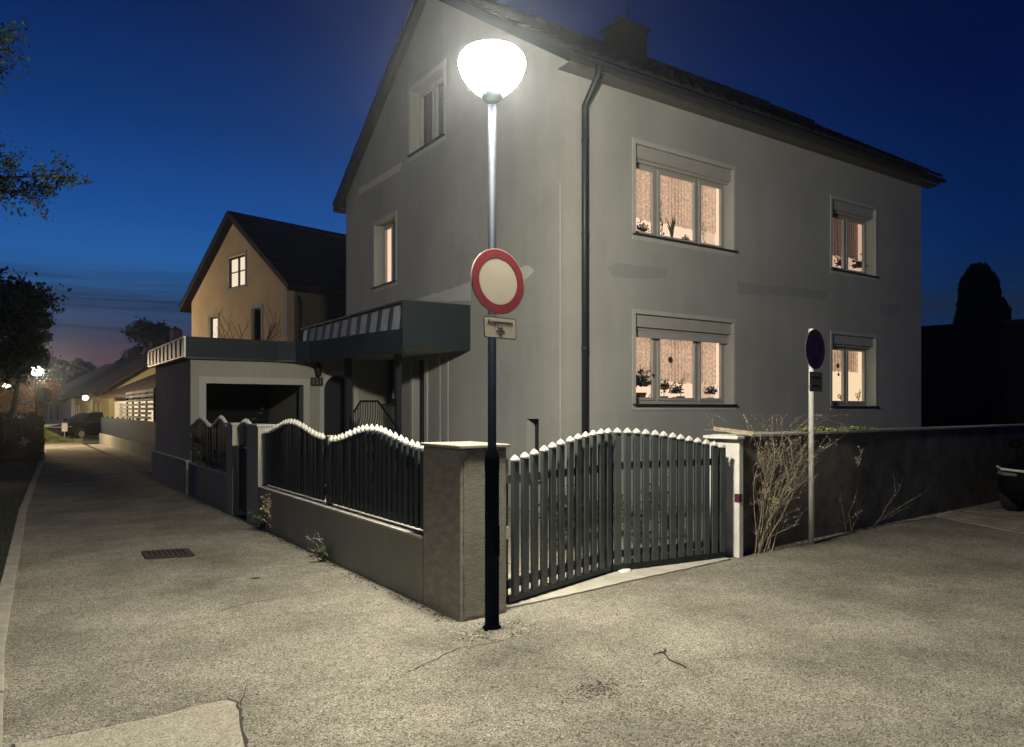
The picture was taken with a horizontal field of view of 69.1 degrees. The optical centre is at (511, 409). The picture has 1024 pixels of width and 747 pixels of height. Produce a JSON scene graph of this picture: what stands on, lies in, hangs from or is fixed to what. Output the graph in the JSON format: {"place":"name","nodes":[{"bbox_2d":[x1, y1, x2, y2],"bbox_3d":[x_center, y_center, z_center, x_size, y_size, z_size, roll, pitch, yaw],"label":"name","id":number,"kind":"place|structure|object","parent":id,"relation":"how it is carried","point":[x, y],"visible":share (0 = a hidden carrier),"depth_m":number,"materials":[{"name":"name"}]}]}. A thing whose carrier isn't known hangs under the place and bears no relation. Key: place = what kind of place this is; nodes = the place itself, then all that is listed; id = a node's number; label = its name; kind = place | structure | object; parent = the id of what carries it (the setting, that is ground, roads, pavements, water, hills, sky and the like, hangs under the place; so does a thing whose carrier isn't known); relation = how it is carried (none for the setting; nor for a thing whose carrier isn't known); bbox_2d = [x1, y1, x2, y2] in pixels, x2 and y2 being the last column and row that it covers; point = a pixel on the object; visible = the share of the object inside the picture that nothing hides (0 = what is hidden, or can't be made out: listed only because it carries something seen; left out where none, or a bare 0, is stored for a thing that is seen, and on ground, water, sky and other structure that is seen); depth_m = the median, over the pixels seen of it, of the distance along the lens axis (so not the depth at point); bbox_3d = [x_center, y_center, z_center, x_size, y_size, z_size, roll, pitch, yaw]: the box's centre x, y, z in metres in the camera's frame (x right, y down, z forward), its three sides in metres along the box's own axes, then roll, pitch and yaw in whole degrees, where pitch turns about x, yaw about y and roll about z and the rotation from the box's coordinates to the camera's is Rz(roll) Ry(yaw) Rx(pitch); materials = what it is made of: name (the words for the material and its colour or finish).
{"place":"outdoors","nodes":[
{"label":"outdoors","id":0,"kind":"place"},
{"bbox_2d":[0,461,38,581],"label":"verge","id":1,"kind":"structure","parent":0,"point":[16,474],"depth_m":15.23,"materials":[{"name":"plant"}]},
{"bbox_2d":[0,411,46,462],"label":"hedge","id":2,"kind":"object","parent":1,"relation":"on","point":[29,426],"visible":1,"depth_m":22.61,"materials":[{"name":"green plant"}]},
{"bbox_2d":[6,310,56,421],"bbox_3d":[-15.638,-0.897,24.047,1.582,5.040,1.830,0,0,-34],"label":"tree","id":3,"kind":"object","parent":1,"relation":"on","point":[36,338],"visible":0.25,"depth_m":23.96,"materials":[{"name":"green plant"}]},
{"bbox_2d":[0,266,71,393],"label":"tree","id":4,"kind":"object","parent":1,"relation":"on","point":[22,301],"visible":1,"depth_m":21.98,"materials":[{"name":"green plant"}]},
{"bbox_2d":[0,19,92,224],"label":"overhanging tree","id":5,"kind":"object","parent":1,"relation":"on","point":[5,181],"visible":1,"depth_m":8.77,"materials":[{"name":"green plant"}]},
{"bbox_2d":[80,439,98,442],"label":"cross road","id":6,"kind":"structure","parent":0,"point":[90,440],"depth_m":37.65,"materials":[{"name":"grey asphalt"}]},
{"bbox_2d":[45,412,102,439],"bbox_3d":[-22.937,0.847,40.456,2.100,1.507,4.325,0,0,21],"label":"parked car","id":7,"kind":"object","parent":6,"relation":"on","point":[83,425],"visible":0.52,"depth_m":39.40,"materials":[{"name":"black paint"}]},
{"bbox_2d":[179,210,345,340],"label":"neighbour house","id":8,"kind":"structure","parent":0,"point":[251,267],"depth_m":29.14,"materials":[{"name":"plaster"},{"name":"tile"},{"name":"glass"}]},
{"bbox_2d":[207,313,218,337],"bbox_3d":[-12.396,-3.268,31.078,1.074,1.472,0.230,0,0,43],"label":"window","id":9,"kind":"structure","parent":8,"relation":"in","point":[214,320],"depth_m":31.30,"materials":[{"name":"white glass"}]},
{"bbox_2d":[226,250,246,291],"bbox_3d":[-10.934,-5.516,29.710,1.724,1.469,0.230,0,0,43],"label":"window","id":10,"kind":"structure","parent":8,"relation":"in","point":[238,265],"depth_m":29.77,"materials":[{"name":"white glass"}]},
{"bbox_2d":[250,304,262,339],"bbox_3d":[-9.732,-3.235,28.587,0.942,1.575,0.230,0,0,43],"label":"window","id":11,"kind":"structure","parent":8,"relation":"in","point":[258,313],"depth_m":28.75,"materials":[{"name":"black"}]},
{"bbox_2d":[2,442,730,746],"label":"road","id":12,"kind":"structure","parent":0,"point":[107,607],"depth_m":4.98,"materials":[{"name":"grey asphalt"}]},
{"bbox_2d":[0,450,46,746],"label":"kerb","id":13,"kind":"structure","parent":12,"relation":"on","point":[7,582],"depth_m":6.95,"materials":[{"name":"grey concrete"}]},
{"bbox_2d":[35,387,51,452],"bbox_3d":[-17.043,0.391,27.030,0.520,2.418,0.066,0,0,-34],"label":"road sign","id":14,"kind":"object","parent":13,"relation":"on","point":[43,394],"visible":0.9,"depth_m":27.00,"materials":[{"name":"metal"}]},
{"bbox_2d":[32,367,42,413],"bbox_3d":[-20.463,-0.132,32.000,0.480,3.463,0.480,0,0,-34],"label":"street lamp","id":15,"kind":"object","parent":12,"relation":"on","point":[36,400],"visible":0.41,"depth_m":31.96,"materials":[{"name":"paint"}]},
{"bbox_2d":[62,423,67,436],"bbox_3d":[-22.861,1.140,38.008,0.311,0.920,0.066,0,0,0],"label":"notice board","id":16,"kind":"object","parent":12,"relation":"on","point":[64,427],"visible":0.82,"depth_m":37.98,"materials":[{"name":"white paint"}]},
{"bbox_2d":[15,699,244,746],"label":"asphalt patch","id":17,"kind":"object","parent":12,"relation":"on","point":[214,724],"visible":1,"depth_m":3.66,"materials":[{"name":"grey asphalt"}]},
{"bbox_2d":[11,698,248,746],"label":"patch seam","id":18,"kind":"object","parent":12,"relation":"on","point":[244,736],"visible":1,"depth_m":3.80,"materials":[{"name":"black asphalt"}]},
{"bbox_2d":[141,548,194,558],"bbox_3d":[-3.805,1.591,8.223,0.488,0.015,0.596,0,0,-34],"label":"drain cover","id":19,"kind":"object","parent":12,"relation":"on","point":[168,553],"visible":1,"depth_m":8.20,"materials":[{"name":"black metal"}]},
{"bbox_2d":[151,451,191,494],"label":"fence wall","id":20,"kind":"structure","parent":12,"relation":"on","point":[171,471],"depth_m":15.29,"materials":[{"name":"concrete"}]},
{"bbox_2d":[247,509,266,528],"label":"weed","id":21,"kind":"object","parent":12,"relation":"on","point":[261,523],"visible":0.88,"depth_m":9.79,"materials":[{"name":"green plant"}]},
{"bbox_2d":[259,493,273,528],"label":"weed","id":22,"kind":"object","parent":12,"relation":"on","point":[268,508],"visible":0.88,"depth_m":9.61,"materials":[{"name":"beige plant"}]},
{"bbox_2d":[306,533,322,552],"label":"weed","id":23,"kind":"object","parent":12,"relation":"on","point":[315,542],"visible":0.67,"depth_m":8.00,"materials":[{"name":"green plant"}]},
{"bbox_2d":[311,543,331,561],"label":"weed","id":24,"kind":"object","parent":12,"relation":"on","point":[322,554],"visible":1,"depth_m":7.76,"materials":[{"name":"green plant"}]},
{"bbox_2d":[194,500,457,624],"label":"dirt","id":25,"kind":"structure","parent":12,"relation":"on","point":[416,603],"depth_m":7.52,"materials":[{"name":"brown soil"}]},
{"bbox_2d":[541,675,653,706],"bbox_3d":[0.522,1.596,4.272,0.780,0.005,0.265,0,0,-34],"label":"grit","id":26,"kind":"object","parent":12,"relation":"on","point":[599,682],"visible":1,"depth_m":4.24,"materials":[{"name":"grey gravel"}]},
{"bbox_2d":[0,0,1023,368],"label":"sky","id":27,"kind":"structure","parent":0,"point":[179,115],"materials":[{"name":"blue"}]},
{"bbox_2d":[67,436,999,527],"bbox_3d":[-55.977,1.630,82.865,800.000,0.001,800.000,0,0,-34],"label":"ground","id":28,"kind":"structure","parent":0,"point":[140,469],"depth_m":21.96,"materials":[{"name":"grey concrete"}]},
{"bbox_2d":[0,373,64,416],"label":"tree","id":29,"kind":"object","parent":28,"relation":"on","point":[27,392],"visible":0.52,"depth_m":39.43,"materials":[{"name":"green plant"}]},
{"bbox_2d":[0,355,118,405],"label":"woodland","id":30,"kind":"object","parent":28,"relation":"on","point":[65,372],"visible":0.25,"depth_m":144.44,"materials":[{"name":"green plant"}]},
{"bbox_2d":[44,428,82,441],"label":"ground cover","id":31,"kind":"object","parent":28,"relation":"on","point":[50,436],"visible":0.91,"depth_m":36.76,"materials":[{"name":"green plant"}]},
{"bbox_2d":[44,350,135,427],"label":"house","id":32,"kind":"structure","parent":28,"relation":"on","point":[61,409],"depth_m":49.69,"materials":[{"name":"black"}]},
{"bbox_2d":[59,342,159,435],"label":"house","id":33,"kind":"structure","parent":28,"relation":"on","point":[82,405],"depth_m":47.47,"materials":[{"name":"black"}]},
{"bbox_2d":[118,344,143,361],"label":"tree","id":34,"kind":"object","parent":28,"relation":"on","point":[138,349],"visible":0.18,"depth_m":59.88,"materials":[{"name":"green plant"}]},
{"bbox_2d":[80,329,181,438],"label":"house","id":35,"kind":"structure","parent":28,"relation":"on","point":[136,369],"depth_m":40.76,"materials":[{"name":"beige"}]},
{"bbox_2d":[121,316,171,354],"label":"tree","id":36,"kind":"object","parent":28,"relation":"on","point":[142,332],"visible":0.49,"depth_m":60.86,"materials":[{"name":"green plant"}]},
{"bbox_2d":[258,486,422,604],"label":"fence wall","id":37,"kind":"structure","parent":28,"relation":"on","point":[386,553],"depth_m":7.33,"materials":[{"name":"concrete"}]},
{"bbox_2d":[264,418,325,500],"bbox_3d":[-2.701,0.552,9.139,0.094,0.896,2.310,0,0,-34],"label":"picket fence","id":38,"kind":"object","parent":37,"relation":"on","point":[294,454],"visible":1,"depth_m":8.97,"materials":[{"name":"metal"}]},
{"bbox_2d":[325,435,333,504],"bbox_3d":[-1.994,0.659,8.126,0.076,0.762,0.066,0,0,-34],"label":"fence post","id":39,"kind":"object","parent":37,"relation":"on","point":[327,469],"visible":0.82,"depth_m":8.09,"materials":[{"name":"metal"}]},
{"bbox_2d":[329,424,423,529],"bbox_3d":[-1.336,0.567,7.117,0.094,0.866,2.250,0,0,-34],"label":"picket fence","id":40,"kind":"object","parent":37,"relation":"on","point":[376,470],"visible":0.98,"depth_m":6.96,"materials":[{"name":"wood"}]},
{"bbox_2d":[88,444,1001,573],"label":"garden ground","id":41,"kind":"structure","parent":0,"point":[137,462],"depth_m":10.83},
{"bbox_2d":[99,433,154,461],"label":"boundary wall","id":42,"kind":"structure","parent":41,"relation":"on","point":[139,450],"depth_m":27.22,"materials":[{"name":"beige concrete"}]},
{"bbox_2d":[101,416,154,446],"bbox_3d":[-13.810,0.714,27.080,0.110,0.828,21.640,0,0,-34],"label":"board fence","id":43,"kind":"object","parent":42,"relation":"on","point":[139,431],"visible":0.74,"depth_m":27.21,"materials":[{"name":"metal"}]},
{"bbox_2d":[119,388,154,420],"bbox_3d":[-13.380,-0.165,26.381,0.080,1.030,8.700,0,0,-34],"label":"slat screen","id":44,"kind":"object","parent":43,"relation":"on","point":[146,404],"visible":0.95,"depth_m":25.19,"materials":[{"name":"white wood"}]},
{"bbox_2d":[100,374,154,420],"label":"house","id":45,"kind":"structure","parent":41,"relation":"on","point":[119,394],"depth_m":35.97,"materials":[{"name":"beige"}]},
{"bbox_2d":[188,462,225,511],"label":"fence wall","id":46,"kind":"structure","parent":41,"relation":"on","point":[207,485],"depth_m":12.67,"materials":[{"name":"concrete"}]},
{"bbox_2d":[192,416,211,464],"bbox_3d":[-5.587,0.533,13.411,0.093,0.854,1.460,0,0,-34],"label":"picket fence","id":47,"kind":"object","parent":46,"relation":"on","point":[202,431],"visible":0.99,"depth_m":13.32,"materials":[{"name":"wood"}]},
{"bbox_2d":[211,415,227,469],"bbox_3d":[-4.764,0.522,12.192,0.094,0.876,1.200,0,0,-34],"label":"picket fence","id":48,"kind":"object","parent":46,"relation":"on","point":[218,425],"visible":0.82,"depth_m":12.24,"materials":[{"name":"metal"}]},
{"bbox_2d":[188,406,262,467],"bbox_3d":[-5.210,0.764,13.352,1.896,1.679,1.227,0,0,43],"label":"garden plant","id":49,"kind":"object","parent":41,"relation":"on","point":[253,419],"visible":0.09,"depth_m":13.12,"materials":[{"name":"green plant"}]},
{"bbox_2d":[215,305,249,338],"bbox_3d":[-9.256,-0.924,24.467,1.390,5.048,0.836,0,0,17],"label":"bare tree","id":50,"kind":"object","parent":41,"relation":"on","point":[228,325],"visible":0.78,"depth_m":24.41,"materials":[{"name":"brown plant"}]},
{"bbox_2d":[225,423,246,515],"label":"fence pillar","id":51,"kind":"structure","parent":41,"relation":"on","point":[232,468],"depth_m":11.32,"materials":[{"name":"paint"}]},
{"bbox_2d":[238,419,251,512],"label":"side gate","id":52,"kind":"structure","parent":51,"relation":"attached to","point":[242,427],"depth_m":11.08,"materials":[{"name":"metal"}]},
{"bbox_2d":[245,424,276,526],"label":"fence pillar","id":53,"kind":"structure","parent":41,"relation":"on","point":[255,456],"depth_m":10.25,"materials":[{"name":"paint"}]},
{"bbox_2d":[264,300,287,340],"bbox_3d":[-7.843,-1.038,24.143,0.977,5.277,0.988,0,0,27],"label":"bare tree","id":54,"kind":"object","parent":41,"relation":"on","point":[269,333],"visible":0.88,"depth_m":24.15,"materials":[{"name":"brown plant"}]},
{"bbox_2d":[147,300,469,485],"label":"garage","id":55,"kind":"structure","parent":41,"relation":"on","point":[325,377],"depth_m":14.95,"materials":[{"name":"paint"}]},
{"bbox_2d":[324,376,343,483],"bbox_3d":[-3.760,0.300,16.105,0.998,2.600,0.060,0,0,-34],"label":"arch door","id":56,"kind":"structure","parent":55,"relation":"in","point":[334,387],"depth_m":16.01,"materials":[{"name":"black paint"}]},
{"bbox_2d":[353,400,400,435],"bbox_3d":[-2.502,0.633,13.640,0.158,1.637,2.284,0,0,-33],"label":"stair railing","id":57,"kind":"object","parent":41,"relation":"on","point":[384,410],"visible":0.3,"depth_m":13.78,"materials":[{"name":"black metal"}]},
{"bbox_2d":[538,483,613,539],"bbox_3d":[0.742,1.217,8.816,0.713,0.781,1.416,0,0,35],"label":"shrub","id":58,"kind":"object","parent":41,"relation":"on","point":[574,511],"visible":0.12,"depth_m":8.58,"materials":[{"name":"green plant"}]},
{"bbox_2d":[597,477,693,534],"bbox_3d":[1.616,1.216,9.099,1.329,0.782,0.778,0,0,-19],"label":"shrub","id":59,"kind":"object","parent":41,"relation":"on","point":[649,511],"visible":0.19,"depth_m":9.06,"materials":[{"name":"green plant"}]},
{"bbox_2d":[921,319,1023,426],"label":"dark building","id":60,"kind":"structure","parent":41,"relation":"on","point":[972,373],"depth_m":28.59,"materials":[{"name":"black"}]},
{"bbox_2d":[953,261,1003,323],"bbox_3d":[21.300,-2.516,34.004,2.388,8.480,2.394,0,0,-34],"label":"cypress","id":61,"kind":"object","parent":41,"relation":"on","point":[979,297],"visible":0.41,"depth_m":33.45,"materials":[{"name":"plant"}]},
{"bbox_2d":[1001,297,1011,319],"bbox_3d":[22.917,-1.823,34.987,1.475,7.094,1.444,0,0,-34],"label":"cypress","id":62,"kind":"object","parent":41,"relation":"on","point":[1007,311],"visible":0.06,"depth_m":34.63,"materials":[{"name":"plant"}]},
{"bbox_2d":[332,0,946,512],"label":"house","id":63,"kind":"structure","parent":0,"point":[610,140],"depth_m":13.26,"materials":[{"name":"paint"}]},
{"bbox_2d":[371,210,396,292],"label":"window","id":64,"kind":"structure","parent":63,"relation":"in","point":[390,231],"depth_m":16.57,"materials":[{"name":"grey glass"}]},
{"bbox_2d":[382,360,393,404],"bbox_3d":[-2.569,-0.752,16.067,0.210,1.295,0.777,0,0,-34],"label":"window","id":65,"kind":"structure","parent":63,"relation":"in","point":[390,400],"depth_m":16.28,"materials":[{"name":"black"}]},
{"bbox_2d":[420,360,423,442],"bbox_3d":[-1.724,0.065,15.039,0.060,2.170,0.525,0,0,-34],"label":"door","id":66,"kind":"structure","parent":63,"relation":"in","point":[421,361],"depth_m":15.17,"materials":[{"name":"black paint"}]},
{"bbox_2d":[407,59,445,162],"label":"window","id":67,"kind":"structure","parent":63,"relation":"in","point":[433,99],"depth_m":14.91,"materials":[{"name":"grey glass"}]},
{"bbox_2d":[529,419,539,482],"bbox_3d":[0.395,0.638,11.751,0.290,0.995,0.424,0,0,-34],"label":"window","id":68,"kind":"structure","parent":63,"relation":"in","point":[536,420],"depth_m":11.84,"materials":[{"name":"black"}]},
{"bbox_2d":[636,219,650,231],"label":"potted plant","id":69,"kind":"object","parent":63,"relation":"on","point":[642,229],"visible":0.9,"depth_m":12.33,"materials":[{"name":"green plant"}]},
{"bbox_2d":[636,366,654,396],"bbox_3d":[2.126,-0.446,12.291,0.735,0.633,0.420,0,0,-34],"label":"potted plant","id":70,"kind":"object","parent":63,"relation":"on","point":[641,379],"visible":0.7,"depth_m":12.25,"materials":[{"name":"green plant"}]},
{"bbox_2d":[660,379,673,397],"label":"potted plant","id":71,"kind":"object","parent":63,"relation":"on","point":[664,385],"visible":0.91,"depth_m":12.60,"materials":[{"name":"green plant"}]},
{"bbox_2d":[665,215,675,236],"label":"potted plant","id":72,"kind":"object","parent":63,"relation":"on","point":[671,230],"visible":0.56,"depth_m":12.71,"materials":[{"name":"green plant"}]},
{"bbox_2d":[665,383,683,397],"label":"potted plant","id":73,"kind":"object","parent":63,"relation":"on","point":[676,390],"visible":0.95,"depth_m":12.76,"materials":[{"name":"green plant"}]},
{"bbox_2d":[632,309,737,409],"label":"window","id":74,"kind":"structure","parent":63,"relation":"in","point":[696,347],"depth_m":12.73,"materials":[{"name":"clear glass"}]},
{"bbox_2d":[632,138,737,256],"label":"window","id":75,"kind":"structure","parent":63,"relation":"in","point":[692,191],"depth_m":12.73,"materials":[{"name":"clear glass"}]},
{"bbox_2d":[704,383,717,397],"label":"potted plant","id":76,"kind":"object","parent":63,"relation":"on","point":[710,391],"visible":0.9,"depth_m":13.24,"materials":[{"name":"green plant"}]},
{"bbox_2d":[830,331,878,410],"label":"window","id":77,"kind":"structure","parent":63,"relation":"in","point":[849,352],"depth_m":15.49,"materials":[{"name":"clear glass"}]},
{"bbox_2d":[830,195,878,280],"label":"window","id":78,"kind":"structure","parent":63,"relation":"in","point":[847,221],"depth_m":15.43,"materials":[{"name":"grey glass"}]},
{"bbox_2d":[849,253,867,271],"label":"potted plant","id":79,"kind":"object","parent":63,"relation":"on","point":[857,264],"visible":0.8,"depth_m":15.85,"materials":[{"name":"green plant"}]},
{"bbox_2d":[465,507,1023,746],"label":"road","id":80,"kind":"structure","parent":0,"point":[722,652],"depth_m":5.18,"materials":[{"name":"grey asphalt"}]},
{"bbox_2d":[420,441,509,621],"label":"gate pillar","id":81,"kind":"structure","parent":80,"relation":"on","point":[454,530],"depth_m":5.72,"materials":[{"name":"grey concrete"}]},
{"bbox_2d":[506,526,509,539],"bbox_3d":[-0.045,0.990,5.979,0.048,0.100,0.048,0,0,33],"label":"gate latch","id":82,"kind":"object","parent":81,"relation":"attached to","point":[507,532],"visible":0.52,"depth_m":5.96,"materials":[{"name":"white paint"}]},
{"bbox_2d":[466,624,522,640],"bbox_3d":[-0.095,1.585,5.333,0.426,0.027,0.375,0,0,-19],"label":"lamp footing","id":83,"kind":"object","parent":80,"relation":"on","point":[505,631],"visible":0.83,"depth_m":5.31,"materials":[{"name":"grey concrete"}]},
{"bbox_2d":[459,40,524,630],"bbox_3d":[-0.144,-0.502,5.369,0.480,4.204,0.480,0,0,-34],"label":"street lamp","id":84,"kind":"object","parent":83,"relation":"on","point":[491,71],"visible":1,"depth_m":5.32,"materials":[{"name":"metal"}]},
{"bbox_2d":[493,525,499,556],"bbox_3d":[-0.113,0.940,5.332,0.050,0.220,0.020,0,0,-34],"label":"access door","id":85,"kind":"structure","parent":84,"relation":"in","point":[496,529],"depth_m":5.32,"materials":[{"name":"paint"}]},
{"bbox_2d":[471,248,523,316],"bbox_3d":[-0.126,-0.898,5.339,0.471,0.506,0.142,0,0,-34],"label":"traffic sign","id":86,"kind":"object","parent":84,"relation":"attached to","point":[497,281],"visible":0.98,"depth_m":5.29,"materials":[{"name":"red"}]},
{"bbox_2d":[483,316,515,339],"bbox_3d":[-0.121,-0.580,5.329,0.286,0.153,0.163,0,0,-34],"label":"sign plate","id":87,"kind":"object","parent":84,"relation":"attached to","point":[499,328],"visible":1,"depth_m":5.27,"materials":[{"name":"grey metal"}]},
{"bbox_2d":[449,620,544,645],"bbox_3d":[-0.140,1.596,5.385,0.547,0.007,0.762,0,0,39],"label":"grit","id":88,"kind":"object","parent":80,"relation":"on","point":[480,635],"visible":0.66,"depth_m":5.31,"materials":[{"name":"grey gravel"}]},
{"bbox_2d":[44,560,1023,745],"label":"grit","id":89,"kind":"object","parent":80,"relation":"on","point":[622,685],"visible":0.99,"depth_m":4.44,"materials":[{"name":"grey gravel"}]},
{"bbox_2d":[506,550,730,608],"bbox_3d":[0.969,1.591,7.244,3.129,0.010,0.993,0,0,-34],"label":"gate threshold","id":90,"kind":"object","parent":80,"relation":"on","point":[609,578],"visible":0.48,"depth_m":6.99,"materials":[{"name":"concrete"}]},
{"bbox_2d":[506,428,611,602],"bbox_3d":[0.455,0.872,6.666,0.132,1.395,1.566,0,0,39],"label":"gate leaf","id":91,"kind":"object","parent":90,"relation":"on","point":[583,558],"visible":0.98,"depth_m":6.58,"materials":[{"name":"wood"}]},
{"bbox_2d":[617,568,630,572],"bbox_3d":[1.110,1.583,7.314,0.206,0.034,0.134,0,0,-63],"label":"stone","id":92,"kind":"object","parent":90,"relation":"on","point":[626,570],"visible":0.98,"depth_m":7.26,"materials":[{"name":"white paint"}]},
{"bbox_2d":[611,428,725,569],"bbox_3d":[1.627,0.872,7.645,1.492,1.396,0.132,0,0,-29],"label":"gate leaf","id":93,"kind":"object","parent":90,"relation":"on","point":[716,461],"visible":0.96,"depth_m":7.56,"materials":[{"name":"metal"}]},
{"bbox_2d":[653,648,686,667],"bbox_3d":[0.995,1.591,4.768,0.121,0.014,0.365,0,0,-9],"label":"twig","id":94,"kind":"object","parent":80,"relation":"on","point":[669,658],"visible":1,"depth_m":4.78,"materials":[{"name":"brown wood"}]},
{"bbox_2d":[703,435,744,557],"bbox_3d":[2.333,0.952,8.198,0.138,1.336,0.450,0,0,-39],"label":"gate post","id":95,"kind":"object","parent":80,"relation":"on","point":[734,496],"visible":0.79,"depth_m":8.09,"materials":[{"name":"white paint"}]},
{"bbox_2d":[701,414,850,553],"bbox_3d":[2.927,0.826,8.433,1.714,1.552,1.325,0,0,20],"label":"dry bush","id":96,"kind":"object","parent":80,"relation":"on","point":[760,544],"visible":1,"depth_m":8.35,"materials":[{"name":"brown plant"}]},
{"bbox_2d":[805,328,824,543],"bbox_3d":[3.584,0.320,8.880,0.476,2.580,0.090,0,0,-41],"label":"road sign","id":97,"kind":"object","parent":80,"relation":"on","point":[814,348],"visible":1,"depth_m":8.86,"materials":[{"name":"grey metal"}]},
{"bbox_2d":[743,513,940,554],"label":"dirt","id":98,"kind":"structure","parent":80,"relation":"on","point":[848,533],"depth_m":9.45,"materials":[{"name":"soil"}]},
{"bbox_2d":[838,492,861,532],"bbox_3d":[4.339,1.309,9.582,0.275,0.574,0.304,0,0,-34],"label":"weed","id":99,"kind":"object","parent":80,"relation":"on","point":[849,512],"visible":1,"depth_m":9.62,"materials":[{"name":"brown plant"}]},
{"bbox_2d":[711,424,1023,552],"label":"street wall","id":100,"kind":"structure","parent":80,"relation":"on","point":[948,468],"depth_m":10.26,"materials":[{"name":"concrete"}]},
{"bbox_2d":[797,425,876,431],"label":"creeper","id":101,"kind":"object","parent":100,"relation":"on","point":[825,428],"visible":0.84,"depth_m":9.68,"materials":[{"name":"green plant"}]},
{"bbox_2d":[874,475,927,524],"bbox_3d":[5.266,1.183,10.243,0.824,0.827,0.501,0,0,-34],"label":"weed","id":102,"kind":"object","parent":80,"relation":"on","point":[894,507],"visible":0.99,"depth_m":10.27,"materials":[{"name":"brown plant"}]},
{"bbox_2d":[996,440,1023,511],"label":"parked car","id":103,"kind":"object","parent":80,"relation":"on","point":[1011,483],"visible":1,"depth_m":11.11,"materials":[{"name":"black paint"}]},
{"bbox_2d":[934,509,1023,533],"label":"driveway","id":104,"kind":"structure","parent":0,"point":[1004,519],"depth_m":10.85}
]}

